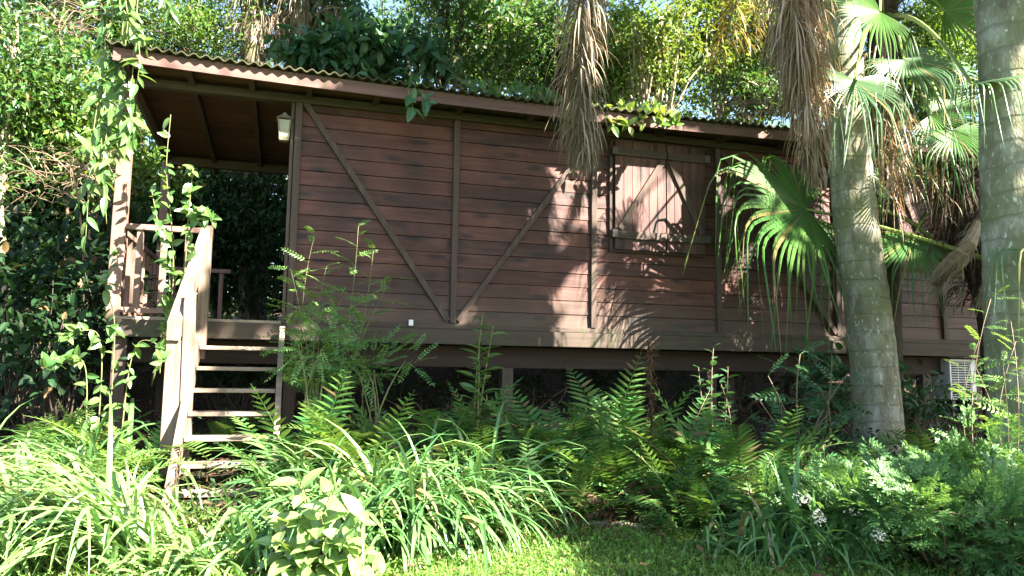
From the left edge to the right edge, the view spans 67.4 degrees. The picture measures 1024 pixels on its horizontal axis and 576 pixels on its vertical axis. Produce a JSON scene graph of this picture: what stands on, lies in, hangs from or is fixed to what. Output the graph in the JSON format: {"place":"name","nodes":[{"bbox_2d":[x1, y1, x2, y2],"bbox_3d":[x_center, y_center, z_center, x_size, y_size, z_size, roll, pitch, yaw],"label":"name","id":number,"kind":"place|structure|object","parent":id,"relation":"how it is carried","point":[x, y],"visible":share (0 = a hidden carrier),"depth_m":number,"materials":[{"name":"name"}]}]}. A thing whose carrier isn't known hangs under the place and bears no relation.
{"place":"outdoors","nodes":[
{"label":"outdoors","id":0,"kind":"place"},
{"bbox_2d":[0,0,978,288],"label":"sky","id":1,"kind":"structure","parent":0,"point":[370,1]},
{"bbox_2d":[0,299,1013,575],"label":"ground","id":2,"kind":"structure","parent":0,"point":[144,397],"depth_m":9.63,"materials":[{"name":"plant"}]},
{"bbox_2d":[0,181,108,434],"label":"bush","id":3,"kind":"object","parent":2,"relation":"on","point":[7,277],"visible":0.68,"depth_m":7.59,"materials":[{"name":"green plant"}]},
{"bbox_2d":[0,168,110,323],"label":"broadleaf tree","id":4,"kind":"object","parent":2,"relation":"on","point":[13,244],"visible":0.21,"depth_m":10.36,"materials":[{"name":"green plant"}]},
{"bbox_2d":[0,0,119,380],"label":"broadleaf tree","id":5,"kind":"object","parent":2,"relation":"on","point":[16,33],"visible":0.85,"depth_m":9.71,"materials":[{"name":"green plant"}]},
{"bbox_2d":[0,444,119,575],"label":"strap leaf clump","id":6,"kind":"object","parent":2,"relation":"on","point":[5,541],"visible":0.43,"depth_m":3.90,"materials":[{"name":"plant"}]},
{"bbox_2d":[0,404,135,466],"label":"fern","id":7,"kind":"object","parent":2,"relation":"on","point":[52,430],"visible":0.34,"depth_m":6.11,"materials":[{"name":"green plant"}]},
{"bbox_2d":[0,284,145,436],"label":"bush","id":8,"kind":"object","parent":2,"relation":"on","point":[50,382],"visible":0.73,"depth_m":7.07,"materials":[{"name":"green plant"}]},
{"bbox_2d":[0,123,150,409],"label":"bare shrub","id":9,"kind":"object","parent":2,"relation":"on","point":[57,161],"visible":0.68,"depth_m":9.46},
{"bbox_2d":[0,0,160,331],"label":"broadleaf tree","id":10,"kind":"object","parent":2,"relation":"on","point":[77,15],"visible":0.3,"depth_m":11.73,"materials":[{"name":"green plant"}]},
{"bbox_2d":[0,193,180,428],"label":"bush","id":11,"kind":"object","parent":2,"relation":"on","point":[95,240],"visible":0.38,"depth_m":8.12,"materials":[{"name":"green plant"}]},
{"bbox_2d":[0,429,180,538],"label":"strap leaf clump","id":12,"kind":"object","parent":2,"relation":"on","point":[72,457],"visible":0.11,"depth_m":4.92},
{"bbox_2d":[0,0,183,373],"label":"bare shrub","id":13,"kind":"object","parent":2,"relation":"on","point":[58,22],"visible":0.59,"depth_m":10.29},
{"bbox_2d":[0,28,183,336],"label":"broadleaf tree","id":14,"kind":"object","parent":2,"relation":"on","point":[64,135],"visible":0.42,"depth_m":10.01,"materials":[{"name":"green plant"}]},
{"bbox_2d":[35,249,172,452],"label":"creeping vine","id":15,"kind":"object","parent":2,"relation":"on","point":[53,361],"visible":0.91,"depth_m":6.37,"materials":[{"name":"green plant"}]},
{"bbox_2d":[12,174,201,402],"bbox_3d":[-5.059,-0.008,9.665,2.347,2.866,1.631,1,-6,0],"label":"bush","id":16,"kind":"object","parent":2,"relation":"on","point":[144,218],"visible":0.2,"depth_m":9.61,"materials":[{"name":"green plant"}]},
{"bbox_2d":[0,392,221,575],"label":"strap leaf clump","id":17,"kind":"object","parent":2,"relation":"on","point":[124,520],"visible":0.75,"depth_m":4.00,"materials":[{"name":"plant"}]},
{"bbox_2d":[39,458,191,531],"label":"strap leaf clump","id":18,"kind":"object","parent":2,"relation":"on","point":[148,506],"visible":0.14,"depth_m":5.08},
{"bbox_2d":[0,398,233,508],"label":"strap leaf clump","id":19,"kind":"object","parent":2,"relation":"on","point":[79,451],"visible":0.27,"depth_m":5.77,"materials":[{"name":"plant"}]},
{"bbox_2d":[36,0,210,166],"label":"feathery tree","id":20,"kind":"object","parent":2,"relation":"on","point":[150,5],"visible":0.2,"depth_m":12.46,"materials":[{"name":"green plant"}]},
{"bbox_2d":[23,415,233,478],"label":"fern","id":21,"kind":"object","parent":2,"relation":"on","point":[153,445],"visible":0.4,"depth_m":6.00,"materials":[{"name":"green plant"}]},
{"bbox_2d":[55,436,205,499],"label":"fern","id":22,"kind":"object","parent":2,"relation":"on","point":[122,465],"visible":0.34,"depth_m":5.38,"materials":[{"name":"green plant"}]},
{"bbox_2d":[50,92,212,337],"bbox_3d":[-5.500,-1.256,11.078,2.030,4.303,2.560,1,-6,0],"label":"broadleaf tree","id":23,"kind":"object","parent":2,"relation":"on","point":[175,184],"visible":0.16,"depth_m":11.09,"materials":[{"name":"green plant"}]},
{"bbox_2d":[63,488,279,575],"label":"strap leaf clump","id":24,"kind":"object","parent":2,"relation":"on","point":[175,556],"visible":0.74,"depth_m":3.97,"materials":[{"name":"plant"}]},
{"bbox_2d":[94,0,275,291],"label":"feathery tree","id":25,"kind":"object","parent":2,"relation":"on","point":[197,18],"visible":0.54,"depth_m":12.78,"materials":[{"name":"green plant"}]},
{"bbox_2d":[137,164,268,307],"bbox_3d":[-5.303,-0.730,12.084,2.809,3.298,2.447,1,-6,0],"label":"broadleaf tree","id":26,"kind":"object","parent":2,"relation":"on","point":[179,253],"visible":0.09,"depth_m":12.06,"materials":[{"name":"green plant"}]},
{"bbox_2d":[158,225,284,509],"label":"staircase","id":27,"kind":"structure","parent":2,"relation":"on","point":[186,333],"depth_m":6.39,"materials":[{"name":"wood"}]},
{"bbox_2d":[147,115,221,385],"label":"climbing vine","id":28,"kind":"object","parent":27,"relation":"attached to","point":[205,214],"visible":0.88,"depth_m":6.78,"materials":[{"name":"green plant"}]},
{"bbox_2d":[178,169,291,320],"bbox_3d":[-4.044,-0.720,12.588,3.005,3.409,2.464,1,-6,0],"label":"broadleaf tree","id":29,"kind":"object","parent":2,"relation":"on","point":[274,228],"visible":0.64,"depth_m":12.22,"materials":[{"name":"green plant"}]},
{"bbox_2d":[195,339,289,428],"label":"bush","id":30,"kind":"object","parent":2,"relation":"on","point":[207,376],"visible":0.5,"depth_m":8.24,"materials":[{"name":"green plant"}]},
{"bbox_2d":[208,0,302,319],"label":"shaggy tree","id":31,"kind":"object","parent":2,"relation":"on","point":[258,56],"visible":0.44,"depth_m":13.14,"materials":[{"name":"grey plant"}]},
{"bbox_2d":[240,0,359,186],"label":"shaggy tree","id":32,"kind":"object","parent":2,"relation":"on","point":[296,16],"visible":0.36,"depth_m":13.22,"materials":[{"name":"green plant"}]},
{"bbox_2d":[146,444,456,575],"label":"strap leaf clump","id":33,"kind":"object","parent":2,"relation":"on","point":[236,513],"visible":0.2,"depth_m":4.25,"materials":[{"name":"plant"}]},
{"bbox_2d":[212,366,391,487],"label":"fern","id":34,"kind":"object","parent":2,"relation":"on","point":[310,435],"visible":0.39,"depth_m":5.76,"materials":[{"name":"green plant"}]},
{"bbox_2d":[165,435,443,564],"bbox_3d":[-1.316,1.367,5.051,1.786,0.824,1.645,1,-6,0],"label":"strap leaf clump","id":35,"kind":"object","parent":2,"relation":"on","point":[250,479],"visible":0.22,"depth_m":5.01,"materials":[{"name":"plant"}]},
{"bbox_2d":[254,467,380,575],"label":"broad leaved plant","id":36,"kind":"object","parent":2,"relation":"on","point":[304,545],"visible":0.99,"depth_m":3.91,"materials":[{"name":"green plant"}]},
{"bbox_2d":[260,303,380,459],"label":"shrub","id":37,"kind":"object","parent":2,"relation":"on","point":[331,317],"visible":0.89,"depth_m":6.50,"materials":[{"name":"green plant"}]},
{"bbox_2d":[192,442,475,573],"bbox_3d":[-1.063,1.360,4.494,1.869,0.826,1.623,1,-6,0],"label":"strap leaf clump","id":38,"kind":"object","parent":2,"relation":"on","point":[361,526],"visible":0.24,"depth_m":4.28,"materials":[{"name":"plant"}]},
{"bbox_2d":[257,220,414,436],"bbox_3d":[-1.555,0.425,6.713,1.436,2.135,0.902,1,-6,0],"label":"sapling","id":39,"kind":"object","parent":2,"relation":"on","point":[307,349],"visible":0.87,"depth_m":6.70,"materials":[{"name":"green plant"}]},
{"bbox_2d":[263,0,462,87],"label":"broadleaf tree","id":40,"kind":"object","parent":2,"relation":"on","point":[371,49],"visible":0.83,"depth_m":12.51,"materials":[{"name":"green plant"}]},
{"bbox_2d":[234,432,508,574],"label":"strap leaf clump","id":41,"kind":"object","parent":2,"relation":"on","point":[411,493],"visible":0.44,"depth_m":4.37,"materials":[{"name":"plant"}]},
{"bbox_2d":[280,390,462,490],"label":"fern","id":42,"kind":"object","parent":2,"relation":"on","point":[350,449],"visible":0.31,"depth_m":5.63,"materials":[{"name":"green plant"}]},
{"bbox_2d":[215,414,530,556],"bbox_3d":[-0.863,1.343,4.967,2.045,1.040,1.861,1,-6,0],"label":"strap leaf clump","id":43,"kind":"object","parent":2,"relation":"on","point":[365,463],"visible":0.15,"depth_m":4.80,"materials":[{"name":"plant"}]},
{"bbox_2d":[315,323,438,431],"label":"shrub","id":44,"kind":"object","parent":2,"relation":"on","point":[357,363],"visible":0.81,"depth_m":6.61,"materials":[{"name":"green plant"}]},
{"bbox_2d":[332,377,504,461],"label":"fern","id":45,"kind":"object","parent":2,"relation":"on","point":[366,424],"visible":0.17,"depth_m":6.28,"materials":[{"name":"green plant"}]},
{"bbox_2d":[319,377,531,479],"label":"fern","id":46,"kind":"object","parent":2,"relation":"on","point":[439,430],"visible":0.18,"depth_m":6.06,"materials":[{"name":"green plant"}]},
{"bbox_2d":[337,405,518,487],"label":"fern","id":47,"kind":"object","parent":2,"relation":"on","point":[437,450],"visible":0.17,"depth_m":5.74,"materials":[{"name":"green plant"}]},
{"bbox_2d":[357,366,514,420],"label":"bush","id":48,"kind":"object","parent":2,"relation":"on","point":[447,406],"visible":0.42,"depth_m":9.21,"materials":[{"name":"green plant"}]},
{"bbox_2d":[269,432,612,573],"bbox_3d":[-0.393,1.389,4.780,2.139,0.953,1.889,1,-6,0],"label":"strap leaf clump","id":49,"kind":"object","parent":2,"relation":"on","point":[479,530],"visible":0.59,"depth_m":4.56,"materials":[{"name":"plant"}]},
{"bbox_2d":[280,399,612,550],"bbox_3d":[-0.223,1.296,5.283,1.892,1.019,1.969,-2,-7,24],"label":"strap leaf clump","id":50,"kind":"object","parent":2,"relation":"on","point":[477,465],"visible":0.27,"depth_m":5.05,"materials":[{"name":"plant"}]},
{"bbox_2d":[383,0,515,88],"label":"slender tree","id":51,"kind":"object","parent":2,"relation":"on","point":[441,12],"visible":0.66,"depth_m":13.60,"materials":[{"name":"green plant"}]},
{"bbox_2d":[457,313,507,458],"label":"leafy shoot","id":52,"kind":"object","parent":2,"relation":"on","point":[477,398],"visible":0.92,"depth_m":6.27,"materials":[{"name":"green plant"}]},
{"bbox_2d":[1,0,976,321],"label":"woods","id":53,"kind":"object","parent":2,"relation":"on","point":[269,316],"visible":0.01,"depth_m":22.31,"materials":[{"name":"green plant"}]},
{"bbox_2d":[0,408,984,530],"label":"undergrowth","id":54,"kind":"object","parent":2,"relation":"on","point":[199,474],"visible":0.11,"depth_m":6.56,"materials":[{"name":"green plant"}]},
{"bbox_2d":[400,402,584,476],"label":"fern","id":55,"kind":"object","parent":2,"relation":"on","point":[488,449],"visible":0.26,"depth_m":5.80,"materials":[{"name":"green plant"}]},
{"bbox_2d":[440,0,559,97],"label":"slender tree","id":56,"kind":"object","parent":2,"relation":"on","point":[484,61],"visible":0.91,"depth_m":13.70,"materials":[{"name":"green plant"}]},
{"bbox_2d":[3,500,1023,575],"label":"grass","id":57,"kind":"structure","parent":2,"relation":"on","point":[732,568],"depth_m":4.29,"materials":[{"name":"plant"}]},
{"bbox_2d":[450,435,599,528],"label":"fern","id":58,"kind":"object","parent":2,"relation":"on","point":[534,516],"visible":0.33,"depth_m":5.36,"materials":[{"name":"green plant"}]},
{"bbox_2d":[449,368,623,420],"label":"bush","id":59,"kind":"object","parent":2,"relation":"on","point":[545,400],"visible":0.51,"depth_m":9.46,"materials":[{"name":"green plant"}]},
{"bbox_2d":[417,410,656,529],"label":"strap leaf clump","id":60,"kind":"object","parent":2,"relation":"on","point":[486,458],"visible":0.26,"depth_m":5.45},
{"bbox_2d":[477,389,599,503],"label":"fern","id":61,"kind":"object","parent":2,"relation":"on","point":[553,436],"visible":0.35,"depth_m":5.84,"materials":[{"name":"green plant"}]},
{"bbox_2d":[105,39,980,441],"bbox_3d":[1.055,0.020,9.840,10.850,3.873,3.535,3,-6,-16],"label":"cabin","id":62,"kind":"object","parent":2,"relation":"on","point":[471,207],"visible":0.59,"depth_m":8.28,"materials":[{"name":"paint"}]},
{"bbox_2d":[74,0,150,251],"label":"hanging vine","id":63,"kind":"object","parent":62,"relation":"hanging from","point":[112,85],"visible":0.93,"depth_m":6.91,"materials":[{"name":"green plant"}]},
{"bbox_2d":[114,0,178,100],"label":"hanging vine","id":64,"kind":"object","parent":62,"relation":"hanging from","point":[138,39],"visible":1,"depth_m":6.86,"materials":[{"name":"green plant"}]},
{"bbox_2d":[456,72,586,108],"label":"roof vine","id":65,"kind":"object","parent":62,"relation":"on","point":[516,88],"visible":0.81,"depth_m":8.66,"materials":[{"name":"green plant"}]},
{"bbox_2d":[582,96,683,136],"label":"roof vine","id":66,"kind":"object","parent":62,"relation":"on","point":[658,109],"visible":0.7,"depth_m":8.28,"materials":[{"name":"green plant"}]},
{"bbox_2d":[609,138,710,257],"bbox_3d":[1.685,-1.021,8.721,1.222,1.290,0.106,3,-6,-16],"label":"window","id":67,"kind":"structure","parent":62,"relation":"in","point":[659,196],"depth_m":8.69,"materials":[{"name":"wood"}]},
{"bbox_2d":[476,0,616,104],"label":"broadleaf tree","id":68,"kind":"object","parent":2,"relation":"on","point":[550,26],"visible":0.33,"depth_m":14.76,"materials":[{"name":"green plant"}]},
{"bbox_2d":[475,383,636,448],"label":"fern","id":69,"kind":"object","parent":2,"relation":"on","point":[522,423],"visible":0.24,"depth_m":6.74,"materials":[{"name":"green plant"}]},
{"bbox_2d":[523,352,645,459],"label":"fern","id":70,"kind":"object","parent":2,"relation":"on","point":[583,428],"visible":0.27,"depth_m":6.42,"materials":[{"name":"green plant"}]},
{"bbox_2d":[521,453,668,518],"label":"fern","id":71,"kind":"object","parent":2,"relation":"on","point":[577,504],"visible":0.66,"depth_m":5.30,"materials":[{"name":"green plant"}]},
{"bbox_2d":[530,386,679,526],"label":"fern","id":72,"kind":"object","parent":2,"relation":"on","point":[606,468],"visible":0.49,"depth_m":5.46,"materials":[{"name":"green plant"}]},
{"bbox_2d":[541,478,679,531],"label":"dead fern","id":73,"kind":"object","parent":2,"relation":"on","point":[626,517],"visible":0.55,"depth_m":5.29,"materials":[{"name":"brown plant"}]},
{"bbox_2d":[559,0,682,110],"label":"broadleaf tree","id":74,"kind":"object","parent":2,"relation":"on","point":[609,63],"visible":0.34,"depth_m":14.34,"materials":[{"name":"green plant"}]},
{"bbox_2d":[549,369,699,422],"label":"bush","id":75,"kind":"object","parent":2,"relation":"on","point":[657,375],"visible":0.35,"depth_m":9.87,"materials":[{"name":"green plant"}]},
{"bbox_2d":[549,380,715,463],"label":"fern","id":76,"kind":"object","parent":2,"relation":"on","point":[637,414],"visible":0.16,"depth_m":6.37,"materials":[{"name":"green plant"}]},
{"bbox_2d":[591,0,685,109],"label":"forked tree","id":77,"kind":"object","parent":2,"relation":"on","point":[638,84],"visible":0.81,"depth_m":13.58,"materials":[{"name":"green plant"}]},
{"bbox_2d":[552,368,735,488],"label":"fern","id":78,"kind":"object","parent":2,"relation":"on","point":[615,430],"visible":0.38,"depth_m":5.97,"materials":[{"name":"green plant"}]},
{"bbox_2d":[602,0,750,114],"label":"forked tree","id":79,"kind":"object","parent":2,"relation":"on","point":[673,67],"visible":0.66,"depth_m":13.98,"materials":[{"name":"green plant"}]},
{"bbox_2d":[599,391,755,503],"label":"fern","id":80,"kind":"object","parent":2,"relation":"on","point":[695,451],"visible":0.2,"depth_m":6.11,"materials":[{"name":"green plant"}]},
{"bbox_2d":[610,438,765,533],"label":"fern","id":81,"kind":"object","parent":2,"relation":"on","point":[691,522],"visible":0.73,"depth_m":5.21,"materials":[{"name":"green plant"}]},
{"bbox_2d":[642,0,778,121],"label":"broadleaf tree","id":82,"kind":"object","parent":2,"relation":"on","point":[708,4],"visible":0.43,"depth_m":15.58,"materials":[{"name":"green plant"}]},
{"bbox_2d":[688,343,738,445],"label":"leafy shoot","id":83,"kind":"object","parent":2,"relation":"on","point":[714,395],"visible":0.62,"depth_m":6.45,"materials":[{"name":"green plant"}]},
{"bbox_2d":[539,0,906,454],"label":"palm tree","id":84,"kind":"object","parent":2,"relation":"on","point":[793,42],"visible":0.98,"depth_m":7.51,"materials":[{"name":"grey plant"}]},
{"bbox_2d":[597,486,853,575],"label":"strap leaf clump","id":85,"kind":"object","parent":2,"relation":"on","point":[762,514],"visible":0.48,"depth_m":4.44,"materials":[{"name":"plant"}]},
{"bbox_2d":[644,371,806,419],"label":"bush","id":86,"kind":"object","parent":2,"relation":"on","point":[750,403],"visible":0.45,"depth_m":10.12,"materials":[{"name":"green plant"}]},
{"bbox_2d":[612,378,849,503],"bbox_3d":[1.560,1.214,5.716,1.867,1.074,1.238,1,-6,0],"label":"fern","id":87,"kind":"object","parent":2,"relation":"on","point":[679,462],"visible":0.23,"depth_m":5.56,"materials":[{"name":"green plant"}]},
{"bbox_2d":[645,423,834,490],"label":"fern","id":88,"kind":"object","parent":2,"relation":"on","point":[731,453],"visible":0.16,"depth_m":5.54,"materials":[{"name":"green plant"}]},
{"bbox_2d":[674,49,817,124],"bbox_3d":[4.458,-1.680,14.219,2.571,5.543,2.224,5,-7,-34],"label":"broadleaf tree","id":89,"kind":"object","parent":2,"relation":"on","point":[748,79],"visible":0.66,"depth_m":14.18,"materials":[{"name":"green plant"}]},
{"bbox_2d":[638,417,867,537],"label":"fern","id":90,"kind":"object","parent":2,"relation":"on","point":[754,491],"visible":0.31,"depth_m":4.93,"materials":[{"name":"green plant"}]},
{"bbox_2d":[692,399,814,480],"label":"fern","id":91,"kind":"object","parent":2,"relation":"on","point":[781,446],"visible":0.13,"depth_m":5.89,"materials":[{"name":"green plant"}]},
{"bbox_2d":[669,488,902,575],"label":"strap leaf clump","id":92,"kind":"object","parent":2,"relation":"on","point":[823,543],"visible":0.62,"depth_m":4.39,"materials":[{"name":"plant"}]},
{"bbox_2d":[764,444,817,561],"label":"strap leaf clump","id":93,"kind":"object","parent":2,"relation":"on","point":[788,493],"visible":0.59,"depth_m":4.51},
{"bbox_2d":[742,340,885,484],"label":"shrub","id":94,"kind":"object","parent":2,"relation":"on","point":[809,416],"visible":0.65,"depth_m":6.19,"materials":[{"name":"green plant"}]},
{"bbox_2d":[728,445,958,569],"bbox_3d":[1.977,1.357,4.676,1.314,0.814,0.979,1,-6,0],"label":"pinnate shrub","id":95,"kind":"object","parent":2,"relation":"on","point":[838,479],"visible":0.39,"depth_m":4.51,"materials":[{"name":"green plant"}]},
{"bbox_2d":[683,144,1023,438],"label":"fan palm","id":96,"kind":"object","parent":2,"relation":"on","point":[798,223],"visible":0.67,"depth_m":7.92,"materials":[{"name":"green plant"}]},
{"bbox_2d":[776,335,938,436],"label":"shrub","id":97,"kind":"object","parent":2,"relation":"on","point":[818,375],"visible":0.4,"depth_m":8.38,"materials":[{"name":"green plant"}]},
{"bbox_2d":[759,0,1023,411],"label":"fan palm","id":98,"kind":"object","parent":2,"relation":"on","point":[886,34],"visible":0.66,"depth_m":7.74,"materials":[{"name":"green plant"}]},
{"bbox_2d":[814,446,1023,573],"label":"pinnate shrub","id":99,"kind":"object","parent":2,"relation":"on","point":[897,513],"visible":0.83,"depth_m":4.27,"materials":[{"name":"green plant"}]},
{"bbox_2d":[864,0,977,137],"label":"broadleaf tree","id":100,"kind":"object","parent":2,"relation":"on","point":[937,18],"visible":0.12,"depth_m":14.15,"materials":[{"name":"green plant"}]},
{"bbox_2d":[822,433,1022,551],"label":"pinnate shrub","id":101,"kind":"object","parent":2,"relation":"on","point":[909,452],"visible":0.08,"depth_m":4.91,"materials":[{"name":"green plant"}]},
{"bbox_2d":[900,365,978,438],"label":"shrub","id":102,"kind":"object","parent":2,"relation":"on","point":[917,415],"visible":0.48,"depth_m":8.38,"materials":[{"name":"green plant"}]},
{"bbox_2d":[880,400,1023,554],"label":"pinnate shrub","id":103,"kind":"object","parent":2,"relation":"on","point":[963,455],"visible":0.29,"depth_m":4.59,"materials":[{"name":"green plant"}]},
{"bbox_2d":[931,359,976,417],"bbox_3d":[5.778,1.359,10.036,0.420,0.848,0.303,3,-6,-16],"label":"air conditioner","id":104,"kind":"object","parent":2,"relation":"on","point":[953,373],"visible":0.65,"depth_m":9.94,"materials":[{"name":"white metal"}]},
{"bbox_2d":[889,451,1023,575],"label":"pinnate shrub","id":105,"kind":"object","parent":2,"relation":"on","point":[1011,558],"visible":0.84,"depth_m":4.14,"materials":[{"name":"green plant"}]},
{"bbox_2d":[928,285,1023,510],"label":"sapling","id":106,"kind":"object","parent":2,"relation":"on","point":[965,395],"visible":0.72,"depth_m":4.94,"materials":[{"name":"green plant"}]},
{"bbox_2d":[973,0,1023,454],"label":"palm tree","id":107,"kind":"object","parent":2,"relation":"on","point":[999,27],"visible":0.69,"depth_m":5.55,"materials":[{"name":"grey plant"}]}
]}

